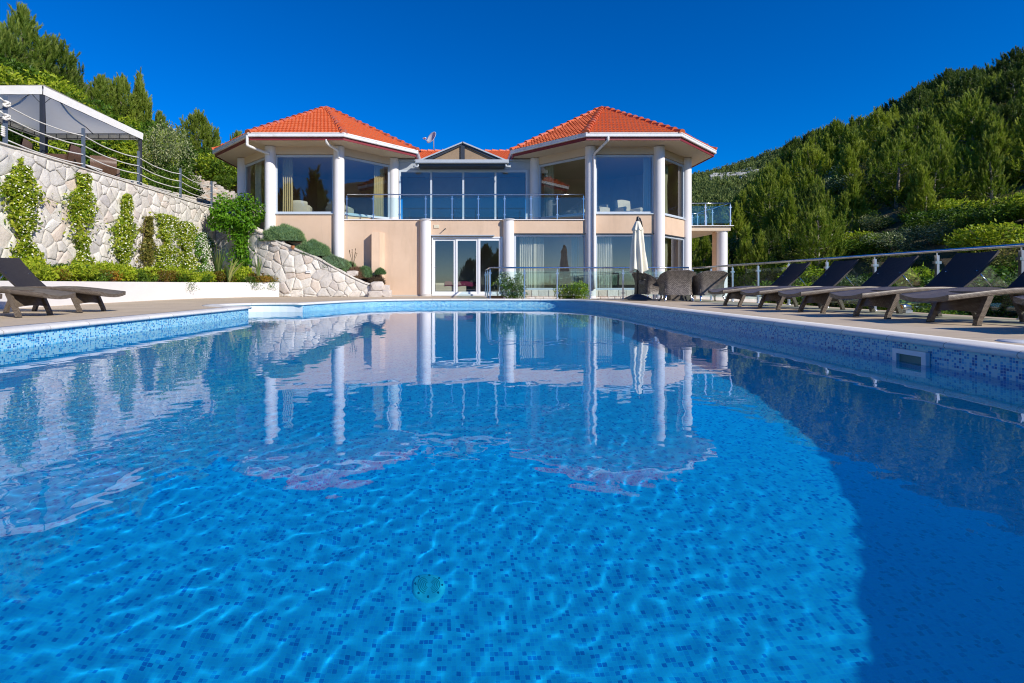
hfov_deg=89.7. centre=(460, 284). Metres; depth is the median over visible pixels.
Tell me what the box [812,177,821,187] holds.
pine tree
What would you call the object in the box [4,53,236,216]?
hillside
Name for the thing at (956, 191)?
broadleaf bush
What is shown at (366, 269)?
lavender bush
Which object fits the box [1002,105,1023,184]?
pine tree
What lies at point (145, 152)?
bush
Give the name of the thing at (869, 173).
broadleaf bush
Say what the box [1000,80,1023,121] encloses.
pine tree
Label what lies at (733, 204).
pine tree
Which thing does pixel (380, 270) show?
lavender bush
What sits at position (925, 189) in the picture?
pine tree
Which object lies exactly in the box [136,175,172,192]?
bush
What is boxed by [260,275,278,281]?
reddish shrub
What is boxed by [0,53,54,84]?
bush
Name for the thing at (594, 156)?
villa
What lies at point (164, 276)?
reddish shrub
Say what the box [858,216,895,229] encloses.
broadleaf bush
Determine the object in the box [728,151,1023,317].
hillside
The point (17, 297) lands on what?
sun lounger
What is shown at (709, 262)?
broadleaf bush
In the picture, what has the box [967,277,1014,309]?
broadleaf bush
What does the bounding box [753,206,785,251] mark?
pine tree
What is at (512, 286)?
flowering shrub
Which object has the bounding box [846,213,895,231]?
broadleaf bush
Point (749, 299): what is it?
foundation
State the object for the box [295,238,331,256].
lavender bush
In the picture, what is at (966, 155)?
pine tree
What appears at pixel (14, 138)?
bush
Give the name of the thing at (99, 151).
bush
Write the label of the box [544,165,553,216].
curtain
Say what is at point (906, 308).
deck spotlight
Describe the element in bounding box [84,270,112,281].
green ground cover
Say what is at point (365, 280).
soil bank
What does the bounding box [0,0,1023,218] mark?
sky
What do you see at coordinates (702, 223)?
pine tree
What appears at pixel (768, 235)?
pine tree
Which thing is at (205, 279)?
green ground cover
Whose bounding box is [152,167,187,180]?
bush
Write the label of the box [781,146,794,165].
pine tree
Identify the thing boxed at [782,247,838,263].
broadleaf bush
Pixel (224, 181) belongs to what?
bush
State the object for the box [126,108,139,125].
pine tree
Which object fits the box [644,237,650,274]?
curtain
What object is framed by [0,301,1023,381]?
pool wall
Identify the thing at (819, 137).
pine tree
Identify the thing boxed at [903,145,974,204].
pine tree
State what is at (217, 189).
dry stone bank
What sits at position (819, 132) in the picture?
pine tree
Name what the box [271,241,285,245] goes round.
boulder
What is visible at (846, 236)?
broadleaf bush
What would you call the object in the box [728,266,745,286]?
broadleaf bush
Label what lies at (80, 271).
yellow green shrub
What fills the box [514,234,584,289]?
window
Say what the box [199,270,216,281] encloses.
yellow green shrub
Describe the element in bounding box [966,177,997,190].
broadleaf bush
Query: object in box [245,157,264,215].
window
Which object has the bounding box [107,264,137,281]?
yellow green shrub
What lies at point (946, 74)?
pine tree
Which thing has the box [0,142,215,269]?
retaining wall
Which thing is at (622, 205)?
armchair
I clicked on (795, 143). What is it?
pine tree
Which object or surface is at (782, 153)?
pine tree
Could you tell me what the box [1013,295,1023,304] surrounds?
sun lounger
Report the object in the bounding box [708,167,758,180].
rock outcrop
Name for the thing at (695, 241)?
pine tree
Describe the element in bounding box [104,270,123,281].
reddish shrub
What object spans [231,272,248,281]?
yellow green shrub
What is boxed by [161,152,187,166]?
bush
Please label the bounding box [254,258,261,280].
sword plant
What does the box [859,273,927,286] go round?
broadleaf bush
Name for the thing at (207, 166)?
bush
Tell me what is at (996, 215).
broadleaf bush
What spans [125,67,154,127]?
pine tree
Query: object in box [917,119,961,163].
pine tree
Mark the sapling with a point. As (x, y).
(497, 287)
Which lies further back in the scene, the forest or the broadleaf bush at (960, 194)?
the forest
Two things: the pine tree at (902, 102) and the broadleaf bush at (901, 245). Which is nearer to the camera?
the broadleaf bush at (901, 245)
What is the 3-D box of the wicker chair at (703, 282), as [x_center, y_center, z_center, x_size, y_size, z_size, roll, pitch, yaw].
[7.206,0.064,14.891,0.978,0.897,0.707,0,0,-3]
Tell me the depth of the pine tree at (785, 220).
33.57 m
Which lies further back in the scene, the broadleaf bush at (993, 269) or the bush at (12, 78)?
the bush at (12, 78)
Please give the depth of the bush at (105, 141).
22.75 m
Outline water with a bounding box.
[0,306,1023,682]
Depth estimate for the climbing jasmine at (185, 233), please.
20.17 m
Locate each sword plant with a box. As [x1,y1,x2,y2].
[209,242,225,278]
[219,256,243,281]
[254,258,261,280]
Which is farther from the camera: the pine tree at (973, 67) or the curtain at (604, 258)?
the pine tree at (973, 67)
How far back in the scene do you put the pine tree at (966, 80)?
46.71 m
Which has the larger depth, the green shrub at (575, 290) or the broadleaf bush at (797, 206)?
the broadleaf bush at (797, 206)
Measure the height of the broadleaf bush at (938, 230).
1.521 m
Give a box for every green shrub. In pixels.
[21,255,50,266]
[23,261,61,280]
[23,262,50,280]
[53,265,72,280]
[63,262,100,281]
[78,262,110,271]
[96,260,135,280]
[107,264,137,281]
[137,266,158,281]
[164,265,192,272]
[177,269,204,281]
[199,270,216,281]
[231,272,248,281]
[233,266,252,275]
[552,280,588,298]
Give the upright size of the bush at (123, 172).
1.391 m
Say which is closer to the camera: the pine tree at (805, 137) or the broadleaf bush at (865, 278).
the broadleaf bush at (865, 278)
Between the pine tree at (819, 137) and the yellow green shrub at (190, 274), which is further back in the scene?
the pine tree at (819, 137)
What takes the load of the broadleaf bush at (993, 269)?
on the hillside at (945, 259)
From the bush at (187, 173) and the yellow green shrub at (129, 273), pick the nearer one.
the yellow green shrub at (129, 273)
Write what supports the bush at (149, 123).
on the hillside at (153, 124)
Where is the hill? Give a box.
[693,161,764,202]
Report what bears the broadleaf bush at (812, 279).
on the hillside at (945, 259)
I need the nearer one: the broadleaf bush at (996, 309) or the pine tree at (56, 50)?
the broadleaf bush at (996, 309)
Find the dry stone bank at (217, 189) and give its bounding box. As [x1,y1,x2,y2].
[188,172,235,202]
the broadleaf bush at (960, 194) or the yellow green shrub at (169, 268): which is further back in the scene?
the broadleaf bush at (960, 194)
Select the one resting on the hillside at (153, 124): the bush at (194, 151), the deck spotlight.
the bush at (194, 151)
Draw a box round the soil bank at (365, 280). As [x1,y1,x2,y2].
[257,226,367,281]
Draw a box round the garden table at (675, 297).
[654,277,689,299]
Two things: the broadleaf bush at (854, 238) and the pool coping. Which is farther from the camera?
the broadleaf bush at (854, 238)
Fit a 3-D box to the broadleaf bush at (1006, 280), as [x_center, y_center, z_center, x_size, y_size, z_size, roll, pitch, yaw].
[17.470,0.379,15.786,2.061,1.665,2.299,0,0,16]
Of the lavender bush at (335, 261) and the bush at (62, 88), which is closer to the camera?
the lavender bush at (335, 261)
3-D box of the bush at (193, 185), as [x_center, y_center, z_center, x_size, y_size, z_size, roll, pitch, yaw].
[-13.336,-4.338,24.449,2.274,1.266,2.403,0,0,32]
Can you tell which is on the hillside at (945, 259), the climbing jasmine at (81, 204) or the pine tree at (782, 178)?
the pine tree at (782, 178)
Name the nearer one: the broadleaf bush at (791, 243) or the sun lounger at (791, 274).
the sun lounger at (791, 274)
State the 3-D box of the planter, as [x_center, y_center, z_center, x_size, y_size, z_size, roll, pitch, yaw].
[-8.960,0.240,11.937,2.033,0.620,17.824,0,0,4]
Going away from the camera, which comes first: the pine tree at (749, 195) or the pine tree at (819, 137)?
the pine tree at (749, 195)
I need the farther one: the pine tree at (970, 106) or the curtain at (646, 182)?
the pine tree at (970, 106)
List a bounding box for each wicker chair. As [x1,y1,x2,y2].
[632,272,663,299]
[655,270,695,301]
[689,271,727,301]
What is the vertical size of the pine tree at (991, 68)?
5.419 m
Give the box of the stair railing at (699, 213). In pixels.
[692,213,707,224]
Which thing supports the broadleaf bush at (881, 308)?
on the hillside at (945, 259)
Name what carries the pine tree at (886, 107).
on the hillside at (945, 259)
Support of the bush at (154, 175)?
on the hillside at (153, 124)
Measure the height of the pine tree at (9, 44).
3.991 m
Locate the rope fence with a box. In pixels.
[0,95,212,206]
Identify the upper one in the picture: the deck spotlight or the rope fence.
the rope fence
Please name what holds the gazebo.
on the hillside at (153, 124)
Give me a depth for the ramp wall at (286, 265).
20.66 m
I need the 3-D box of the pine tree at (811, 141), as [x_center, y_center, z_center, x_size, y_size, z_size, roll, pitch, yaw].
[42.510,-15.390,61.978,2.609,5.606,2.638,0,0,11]
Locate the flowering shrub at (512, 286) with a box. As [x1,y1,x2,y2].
[496,272,528,298]
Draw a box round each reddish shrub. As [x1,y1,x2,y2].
[48,268,72,279]
[95,269,115,281]
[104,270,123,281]
[146,269,174,281]
[159,269,179,281]
[212,271,236,281]
[247,272,269,278]
[254,275,268,282]
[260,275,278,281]
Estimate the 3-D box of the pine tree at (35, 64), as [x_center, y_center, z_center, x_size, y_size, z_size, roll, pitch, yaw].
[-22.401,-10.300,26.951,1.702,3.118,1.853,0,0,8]
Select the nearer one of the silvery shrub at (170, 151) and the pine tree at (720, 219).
the silvery shrub at (170, 151)
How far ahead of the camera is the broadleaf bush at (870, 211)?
32.33 m
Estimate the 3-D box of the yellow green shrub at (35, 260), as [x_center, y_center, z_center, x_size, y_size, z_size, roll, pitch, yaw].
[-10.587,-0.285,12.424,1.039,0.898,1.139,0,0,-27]
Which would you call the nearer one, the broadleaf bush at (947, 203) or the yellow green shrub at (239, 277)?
the yellow green shrub at (239, 277)
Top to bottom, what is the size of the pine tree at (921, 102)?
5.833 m
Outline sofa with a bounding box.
[436,281,480,291]
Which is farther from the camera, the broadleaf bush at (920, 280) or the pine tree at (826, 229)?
the pine tree at (826, 229)
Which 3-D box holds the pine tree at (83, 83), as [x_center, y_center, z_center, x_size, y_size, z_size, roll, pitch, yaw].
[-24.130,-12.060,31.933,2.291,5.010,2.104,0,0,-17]
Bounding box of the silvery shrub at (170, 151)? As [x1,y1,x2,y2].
[125,119,198,175]
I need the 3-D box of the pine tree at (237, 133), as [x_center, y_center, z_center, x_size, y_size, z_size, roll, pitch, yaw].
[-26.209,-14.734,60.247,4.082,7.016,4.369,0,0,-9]
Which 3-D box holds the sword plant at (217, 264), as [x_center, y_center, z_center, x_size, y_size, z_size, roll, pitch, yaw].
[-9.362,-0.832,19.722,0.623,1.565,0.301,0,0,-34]
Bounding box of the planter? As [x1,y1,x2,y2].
[0,281,278,308]
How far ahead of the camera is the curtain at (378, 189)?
23.45 m
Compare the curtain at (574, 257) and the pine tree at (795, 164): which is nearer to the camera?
the curtain at (574, 257)
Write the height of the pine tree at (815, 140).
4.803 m
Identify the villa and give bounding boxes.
[211,106,733,298]
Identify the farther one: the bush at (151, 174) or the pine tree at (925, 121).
the pine tree at (925, 121)
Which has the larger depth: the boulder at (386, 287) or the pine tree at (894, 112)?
the pine tree at (894, 112)
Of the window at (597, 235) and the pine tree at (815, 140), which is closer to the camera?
the window at (597, 235)
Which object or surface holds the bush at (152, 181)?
on the hillside at (153, 124)
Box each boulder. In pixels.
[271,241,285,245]
[347,271,358,275]
[368,291,382,296]
[370,282,383,290]
[382,290,391,296]
[384,285,389,289]
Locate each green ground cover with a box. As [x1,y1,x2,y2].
[0,267,31,280]
[46,263,91,280]
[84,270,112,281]
[128,269,158,281]
[162,273,189,281]
[186,273,212,281]
[240,276,258,283]
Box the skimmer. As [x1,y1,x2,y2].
[892,348,929,365]
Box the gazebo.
[0,85,142,184]
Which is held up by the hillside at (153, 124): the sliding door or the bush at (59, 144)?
the bush at (59, 144)
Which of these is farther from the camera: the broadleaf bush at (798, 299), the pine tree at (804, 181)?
the pine tree at (804, 181)
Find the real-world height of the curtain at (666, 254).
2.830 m
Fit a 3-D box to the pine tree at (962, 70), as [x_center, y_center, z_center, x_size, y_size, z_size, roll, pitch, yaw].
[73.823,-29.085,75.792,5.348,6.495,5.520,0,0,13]
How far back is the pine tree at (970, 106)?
36.53 m
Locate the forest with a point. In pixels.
(703, 190)
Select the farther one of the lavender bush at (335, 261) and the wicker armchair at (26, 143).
the lavender bush at (335, 261)
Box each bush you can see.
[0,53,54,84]
[0,63,31,84]
[0,124,38,151]
[1,67,73,91]
[16,135,69,154]
[26,78,82,100]
[32,137,99,164]
[48,140,120,155]
[51,140,125,164]
[53,140,115,155]
[55,84,87,103]
[60,92,114,116]
[65,92,80,102]
[79,140,144,170]
[86,146,118,161]
[106,113,149,150]
[117,167,135,178]
[118,115,140,129]
[120,173,148,184]
[121,167,159,179]
[121,176,162,187]
[124,158,176,172]
[125,121,170,142]
[128,137,155,162]
[132,130,166,166]
[136,171,173,182]
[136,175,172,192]
[138,120,173,137]
[142,128,184,166]
[152,129,195,166]
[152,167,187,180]
[153,178,182,195]
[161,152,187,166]
[169,166,202,183]
[174,161,193,171]
[174,179,204,197]
[177,157,191,166]
[185,156,210,180]
[192,152,236,193]
[193,146,212,164]
[200,158,236,188]
[212,174,236,189]
[258,222,306,241]
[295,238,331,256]
[322,254,346,267]
[339,260,355,271]
[346,266,367,278]
[360,265,372,277]
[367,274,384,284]
[374,267,386,274]
[692,235,740,263]
[700,260,711,271]
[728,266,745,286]
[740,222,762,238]
[750,277,813,304]
[760,259,807,276]
[772,194,850,231]
[775,262,824,283]
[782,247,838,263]
[783,238,813,251]
[785,282,844,305]
[792,274,820,284]
[820,163,868,189]
[821,173,880,198]
[826,228,878,254]
[829,285,866,308]
[835,208,880,218]
[836,274,866,285]
[837,277,866,285]
[838,299,858,307]
[839,233,901,259]
[844,274,869,285]
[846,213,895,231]
[848,234,873,246]
[850,302,886,309]
[855,159,922,186]
[855,230,890,249]
[856,214,894,232]
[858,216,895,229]
[859,228,926,252]
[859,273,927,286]
[861,249,932,272]
[866,183,893,200]
[882,285,950,313]
[890,277,930,303]
[892,205,929,220]
[894,262,940,285]
[897,217,968,245]
[900,206,971,225]
[900,218,946,234]
[901,274,1000,286]
[905,219,941,236]
[910,276,992,286]
[913,306,1014,317]
[924,200,1018,228]
[927,189,977,207]
[932,196,992,214]
[934,233,954,244]
[936,187,975,206]
[943,218,1023,252]
[945,203,1023,231]
[947,132,978,144]
[958,297,1012,315]
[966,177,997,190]
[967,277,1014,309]
[971,248,1017,275]
[972,260,1017,286]
[982,272,1017,313]
[983,194,1023,210]
[989,190,1023,216]
[995,160,1023,182]
[996,182,1018,191]
[996,189,1023,216]
[1001,161,1023,182]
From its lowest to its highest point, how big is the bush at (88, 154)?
2.401 m
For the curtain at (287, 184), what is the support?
hanging from the villa
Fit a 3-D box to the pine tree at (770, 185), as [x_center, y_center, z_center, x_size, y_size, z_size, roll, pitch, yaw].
[24.450,-6.035,40.015,3.627,6.151,3.673,0,0,-32]
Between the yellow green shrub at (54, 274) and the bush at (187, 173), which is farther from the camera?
the bush at (187, 173)
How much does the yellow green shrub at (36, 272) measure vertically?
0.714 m
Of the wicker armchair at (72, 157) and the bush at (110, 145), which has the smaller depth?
the wicker armchair at (72, 157)
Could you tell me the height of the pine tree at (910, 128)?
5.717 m
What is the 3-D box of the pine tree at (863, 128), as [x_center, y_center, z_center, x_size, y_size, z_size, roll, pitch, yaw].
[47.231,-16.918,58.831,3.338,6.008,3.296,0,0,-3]
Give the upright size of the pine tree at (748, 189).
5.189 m
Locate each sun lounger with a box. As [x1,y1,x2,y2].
[0,258,125,312]
[0,286,75,317]
[708,262,810,306]
[740,259,858,309]
[778,255,918,313]
[829,250,1001,318]
[899,272,1023,325]
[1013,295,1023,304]
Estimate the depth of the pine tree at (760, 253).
28.30 m
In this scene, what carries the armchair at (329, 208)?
on the villa
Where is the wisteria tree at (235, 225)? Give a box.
[206,191,265,270]
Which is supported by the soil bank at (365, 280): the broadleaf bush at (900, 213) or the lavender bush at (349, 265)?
the lavender bush at (349, 265)
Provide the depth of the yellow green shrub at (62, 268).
12.86 m
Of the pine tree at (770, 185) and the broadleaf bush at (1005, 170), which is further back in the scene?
the pine tree at (770, 185)
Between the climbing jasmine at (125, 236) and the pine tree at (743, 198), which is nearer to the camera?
the climbing jasmine at (125, 236)
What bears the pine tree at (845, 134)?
on the hillside at (945, 259)
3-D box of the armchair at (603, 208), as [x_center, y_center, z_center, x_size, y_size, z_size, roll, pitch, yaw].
[6.116,-3.200,23.052,0.892,0.840,1.004,0,0,-38]
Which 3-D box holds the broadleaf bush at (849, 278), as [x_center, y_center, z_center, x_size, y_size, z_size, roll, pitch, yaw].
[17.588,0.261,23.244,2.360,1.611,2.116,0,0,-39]
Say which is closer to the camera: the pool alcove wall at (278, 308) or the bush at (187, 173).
the pool alcove wall at (278, 308)
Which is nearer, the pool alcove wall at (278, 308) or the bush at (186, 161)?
the pool alcove wall at (278, 308)
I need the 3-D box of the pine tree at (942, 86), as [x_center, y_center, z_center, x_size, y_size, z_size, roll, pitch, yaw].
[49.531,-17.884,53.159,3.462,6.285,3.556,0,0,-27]
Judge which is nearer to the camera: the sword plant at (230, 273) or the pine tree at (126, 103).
the sword plant at (230, 273)
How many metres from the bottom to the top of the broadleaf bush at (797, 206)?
3.610 m
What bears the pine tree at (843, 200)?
on the hillside at (945, 259)
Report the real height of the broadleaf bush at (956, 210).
1.735 m
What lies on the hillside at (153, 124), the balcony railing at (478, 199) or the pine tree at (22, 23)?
the pine tree at (22, 23)
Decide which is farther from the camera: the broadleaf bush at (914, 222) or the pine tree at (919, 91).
the pine tree at (919, 91)
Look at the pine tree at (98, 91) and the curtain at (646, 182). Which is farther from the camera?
the pine tree at (98, 91)
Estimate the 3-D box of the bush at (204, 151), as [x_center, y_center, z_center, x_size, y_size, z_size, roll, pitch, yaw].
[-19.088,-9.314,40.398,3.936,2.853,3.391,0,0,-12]
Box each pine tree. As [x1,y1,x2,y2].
[0,2,58,76]
[0,28,33,67]
[28,31,88,97]
[33,59,39,74]
[71,51,90,100]
[87,72,124,115]
[99,73,145,123]
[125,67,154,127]
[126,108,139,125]
[146,109,168,128]
[174,107,222,168]
[211,127,222,145]
[225,130,242,142]
[692,237,700,258]
[692,255,707,273]
[693,216,701,245]
[695,235,711,272]
[696,217,711,248]
[698,210,717,241]
[713,200,730,236]
[724,200,752,254]
[725,200,749,221]
[730,222,762,286]
[731,190,750,234]
[735,228,780,296]
[741,170,797,236]
[742,185,752,198]
[744,191,752,208]
[746,162,797,205]
[746,185,767,226]
[750,224,788,265]
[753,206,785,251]
[754,160,795,195]
[766,163,796,208]
[769,188,806,255]
[778,137,806,163]
[780,145,789,167]
[780,204,851,280]
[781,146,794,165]
[783,165,825,199]
[785,141,833,197]
[789,148,800,185]
[789,183,839,233]
[790,180,848,255]
[794,131,815,155]
[805,135,820,147]
[806,134,817,161]
[810,147,829,177]
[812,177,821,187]
[815,126,821,136]
[816,117,853,164]
[816,123,853,161]
[816,131,842,177]
[829,143,866,198]
[830,191,859,233]
[831,136,873,173]
[832,173,875,227]
[833,124,852,164]
[834,128,871,181]
[846,168,880,209]
[848,115,855,128]
[852,106,897,158]
[855,116,868,125]
[858,112,875,141]
[862,129,937,208]
[864,122,891,183]
[867,127,875,149]
[869,155,909,201]
[875,97,898,114]
[875,112,917,144]
[887,107,947,160]
[889,103,902,122]
[894,86,936,115]
[897,162,943,220]
[899,80,931,106]
[899,95,939,124]
[900,88,934,113]
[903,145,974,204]
[906,107,937,154]
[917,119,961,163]
[919,102,947,122]
[920,131,963,188]
[924,68,961,90]
[931,68,1003,128]
[932,81,951,110]
[933,96,972,137]
[939,86,1014,161]
[940,143,982,192]
[941,68,964,88]
[947,67,968,86]
[953,67,990,86]
[963,65,981,74]
[965,100,1009,131]
[967,111,1020,166]
[970,70,1017,104]
[970,127,1022,209]
[973,66,1023,116]
[976,98,1023,153]
[976,118,1022,164]
[982,64,999,73]
[984,45,1023,75]
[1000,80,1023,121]
[1001,59,1023,79]
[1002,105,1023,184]
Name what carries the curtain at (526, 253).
hanging from the villa
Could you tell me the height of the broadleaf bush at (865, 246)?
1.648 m
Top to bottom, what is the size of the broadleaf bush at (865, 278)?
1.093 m
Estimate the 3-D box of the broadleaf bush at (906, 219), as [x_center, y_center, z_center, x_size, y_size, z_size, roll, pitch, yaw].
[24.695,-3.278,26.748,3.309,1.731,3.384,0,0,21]
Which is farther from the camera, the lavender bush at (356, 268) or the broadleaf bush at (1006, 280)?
the lavender bush at (356, 268)
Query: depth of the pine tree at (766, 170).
46.93 m
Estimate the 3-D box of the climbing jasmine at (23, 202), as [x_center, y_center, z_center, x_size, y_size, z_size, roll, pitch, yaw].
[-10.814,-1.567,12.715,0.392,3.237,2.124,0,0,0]
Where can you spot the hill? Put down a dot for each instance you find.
(741, 183)
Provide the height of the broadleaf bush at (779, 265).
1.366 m
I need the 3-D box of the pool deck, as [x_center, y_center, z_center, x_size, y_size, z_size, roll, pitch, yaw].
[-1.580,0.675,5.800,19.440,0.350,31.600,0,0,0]
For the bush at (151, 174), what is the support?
on the hillside at (153, 124)
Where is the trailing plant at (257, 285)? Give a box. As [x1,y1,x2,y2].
[245,282,267,289]
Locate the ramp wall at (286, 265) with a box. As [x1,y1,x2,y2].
[215,221,370,296]
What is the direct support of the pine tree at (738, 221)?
on the hillside at (945, 259)
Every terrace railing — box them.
[484,267,688,298]
[692,243,1023,319]
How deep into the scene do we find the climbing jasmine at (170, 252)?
18.79 m
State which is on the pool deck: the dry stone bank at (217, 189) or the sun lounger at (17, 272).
the sun lounger at (17, 272)
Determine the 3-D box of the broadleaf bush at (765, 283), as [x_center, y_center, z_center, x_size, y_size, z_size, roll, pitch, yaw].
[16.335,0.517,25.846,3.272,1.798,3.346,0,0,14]
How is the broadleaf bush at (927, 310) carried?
on the hillside at (945, 259)
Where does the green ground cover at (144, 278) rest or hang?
on the planter soil
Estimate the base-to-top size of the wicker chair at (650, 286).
0.897 m
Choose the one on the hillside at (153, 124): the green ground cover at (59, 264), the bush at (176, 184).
the bush at (176, 184)
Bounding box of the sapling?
[491,281,503,296]
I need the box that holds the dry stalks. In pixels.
[349,248,356,265]
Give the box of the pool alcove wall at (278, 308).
[248,305,302,311]
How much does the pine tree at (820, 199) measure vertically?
5.436 m
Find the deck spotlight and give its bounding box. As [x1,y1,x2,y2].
[900,304,912,312]
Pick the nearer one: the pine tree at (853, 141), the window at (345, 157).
the window at (345, 157)
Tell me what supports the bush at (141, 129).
on the hillside at (153, 124)
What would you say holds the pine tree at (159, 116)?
on the hillside at (153, 124)
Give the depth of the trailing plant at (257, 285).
20.05 m
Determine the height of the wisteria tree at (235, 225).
3.963 m
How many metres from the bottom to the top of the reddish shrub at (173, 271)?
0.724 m
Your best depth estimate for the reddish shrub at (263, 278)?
20.28 m
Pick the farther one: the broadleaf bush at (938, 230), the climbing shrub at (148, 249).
the broadleaf bush at (938, 230)
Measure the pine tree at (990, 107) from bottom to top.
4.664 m
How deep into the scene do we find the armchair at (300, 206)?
22.08 m
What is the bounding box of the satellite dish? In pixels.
[423,132,435,149]
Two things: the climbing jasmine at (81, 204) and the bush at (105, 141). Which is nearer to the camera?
the climbing jasmine at (81, 204)
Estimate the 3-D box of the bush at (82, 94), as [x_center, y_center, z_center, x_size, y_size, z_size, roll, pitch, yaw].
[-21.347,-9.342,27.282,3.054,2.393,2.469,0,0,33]
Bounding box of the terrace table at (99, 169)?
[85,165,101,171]
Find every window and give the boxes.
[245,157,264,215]
[275,155,332,213]
[344,156,388,218]
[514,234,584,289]
[539,156,584,218]
[596,155,654,213]
[596,234,653,289]
[665,158,685,219]
[665,235,683,269]
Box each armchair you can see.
[19,138,32,150]
[45,144,80,165]
[90,155,119,178]
[293,200,313,211]
[326,201,353,212]
[581,204,609,212]
[613,200,642,211]
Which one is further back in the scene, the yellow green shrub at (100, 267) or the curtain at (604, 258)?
the curtain at (604, 258)
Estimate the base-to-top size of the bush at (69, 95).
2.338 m
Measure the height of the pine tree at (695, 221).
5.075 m
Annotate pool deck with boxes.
[0,296,1023,345]
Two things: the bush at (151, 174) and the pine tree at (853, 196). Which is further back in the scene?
the pine tree at (853, 196)
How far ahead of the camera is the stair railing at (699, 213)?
25.18 m
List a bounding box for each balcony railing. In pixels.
[346,194,584,218]
[692,203,731,224]
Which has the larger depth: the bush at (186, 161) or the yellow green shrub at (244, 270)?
the bush at (186, 161)
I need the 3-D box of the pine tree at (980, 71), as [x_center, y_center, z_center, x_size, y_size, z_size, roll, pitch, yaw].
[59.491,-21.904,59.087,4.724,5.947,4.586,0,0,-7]
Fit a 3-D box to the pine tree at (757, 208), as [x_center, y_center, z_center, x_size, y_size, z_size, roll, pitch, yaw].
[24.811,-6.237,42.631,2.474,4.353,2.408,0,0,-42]
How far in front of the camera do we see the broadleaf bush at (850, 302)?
20.96 m
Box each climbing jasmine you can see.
[0,156,52,263]
[56,172,100,266]
[100,193,140,266]
[145,211,183,281]
[175,220,200,270]
[190,232,217,271]
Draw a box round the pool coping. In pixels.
[0,299,1023,358]
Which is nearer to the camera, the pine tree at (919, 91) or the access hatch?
the access hatch
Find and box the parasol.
[624,216,651,300]
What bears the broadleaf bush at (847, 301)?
on the hillside at (945, 259)
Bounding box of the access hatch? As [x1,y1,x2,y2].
[996,339,1023,343]
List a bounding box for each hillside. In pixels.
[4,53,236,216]
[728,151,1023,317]
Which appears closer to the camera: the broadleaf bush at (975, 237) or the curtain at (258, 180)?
the broadleaf bush at (975, 237)
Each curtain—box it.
[255,161,261,212]
[283,157,292,211]
[374,165,383,216]
[519,237,532,287]
[537,237,543,287]
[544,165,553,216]
[571,237,578,287]
[597,237,611,287]
[643,157,650,211]
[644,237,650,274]
[665,161,667,213]
[665,238,667,270]
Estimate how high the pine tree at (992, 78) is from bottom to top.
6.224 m
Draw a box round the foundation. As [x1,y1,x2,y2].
[696,295,761,301]
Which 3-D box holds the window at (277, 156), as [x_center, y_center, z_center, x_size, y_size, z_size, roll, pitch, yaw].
[-6.545,-4.188,21.520,2.510,2.505,0.160,0,0,0]
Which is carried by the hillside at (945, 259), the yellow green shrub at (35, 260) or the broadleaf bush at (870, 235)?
the broadleaf bush at (870, 235)
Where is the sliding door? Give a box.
[432,237,502,295]
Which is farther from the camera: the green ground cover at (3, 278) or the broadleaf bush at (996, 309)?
the broadleaf bush at (996, 309)
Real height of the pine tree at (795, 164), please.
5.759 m
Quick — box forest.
[692,147,782,218]
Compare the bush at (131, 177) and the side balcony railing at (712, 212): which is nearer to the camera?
the bush at (131, 177)
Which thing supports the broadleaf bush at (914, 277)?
on the hillside at (945, 259)
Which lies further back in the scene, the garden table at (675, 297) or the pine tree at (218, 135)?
the pine tree at (218, 135)
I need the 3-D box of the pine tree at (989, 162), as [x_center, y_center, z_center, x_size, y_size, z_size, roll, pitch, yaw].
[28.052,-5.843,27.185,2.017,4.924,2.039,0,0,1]
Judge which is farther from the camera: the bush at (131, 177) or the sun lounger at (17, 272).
the bush at (131, 177)
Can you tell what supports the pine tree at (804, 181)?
on the hillside at (945, 259)
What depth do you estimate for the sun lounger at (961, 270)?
7.62 m
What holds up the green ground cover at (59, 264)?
on the planter soil
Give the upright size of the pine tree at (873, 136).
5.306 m
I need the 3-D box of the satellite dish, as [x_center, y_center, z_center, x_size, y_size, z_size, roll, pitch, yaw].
[-1.734,-8.251,29.183,0.641,1.048,0.770,0,0,21]
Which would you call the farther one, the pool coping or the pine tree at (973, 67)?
the pine tree at (973, 67)
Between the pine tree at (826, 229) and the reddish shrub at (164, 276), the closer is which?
the reddish shrub at (164, 276)
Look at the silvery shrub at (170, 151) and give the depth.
25.18 m
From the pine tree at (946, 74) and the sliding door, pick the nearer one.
the sliding door
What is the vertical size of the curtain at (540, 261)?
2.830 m
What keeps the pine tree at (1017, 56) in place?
on the hillside at (945, 259)
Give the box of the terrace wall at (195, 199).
[126,180,234,215]
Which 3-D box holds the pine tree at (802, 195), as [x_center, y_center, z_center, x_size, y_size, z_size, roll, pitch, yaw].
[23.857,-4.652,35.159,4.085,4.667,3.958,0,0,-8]
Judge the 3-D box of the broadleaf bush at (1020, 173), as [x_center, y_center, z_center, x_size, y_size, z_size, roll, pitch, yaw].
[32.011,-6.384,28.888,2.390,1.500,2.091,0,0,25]
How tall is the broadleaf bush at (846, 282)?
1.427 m
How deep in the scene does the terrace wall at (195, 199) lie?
23.61 m
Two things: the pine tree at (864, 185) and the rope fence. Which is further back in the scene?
the pine tree at (864, 185)
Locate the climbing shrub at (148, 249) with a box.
[134,216,159,268]
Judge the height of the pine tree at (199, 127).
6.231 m
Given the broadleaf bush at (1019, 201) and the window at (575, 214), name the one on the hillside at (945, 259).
the broadleaf bush at (1019, 201)
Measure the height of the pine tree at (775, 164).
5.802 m
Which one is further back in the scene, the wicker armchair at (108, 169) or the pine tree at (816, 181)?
the pine tree at (816, 181)

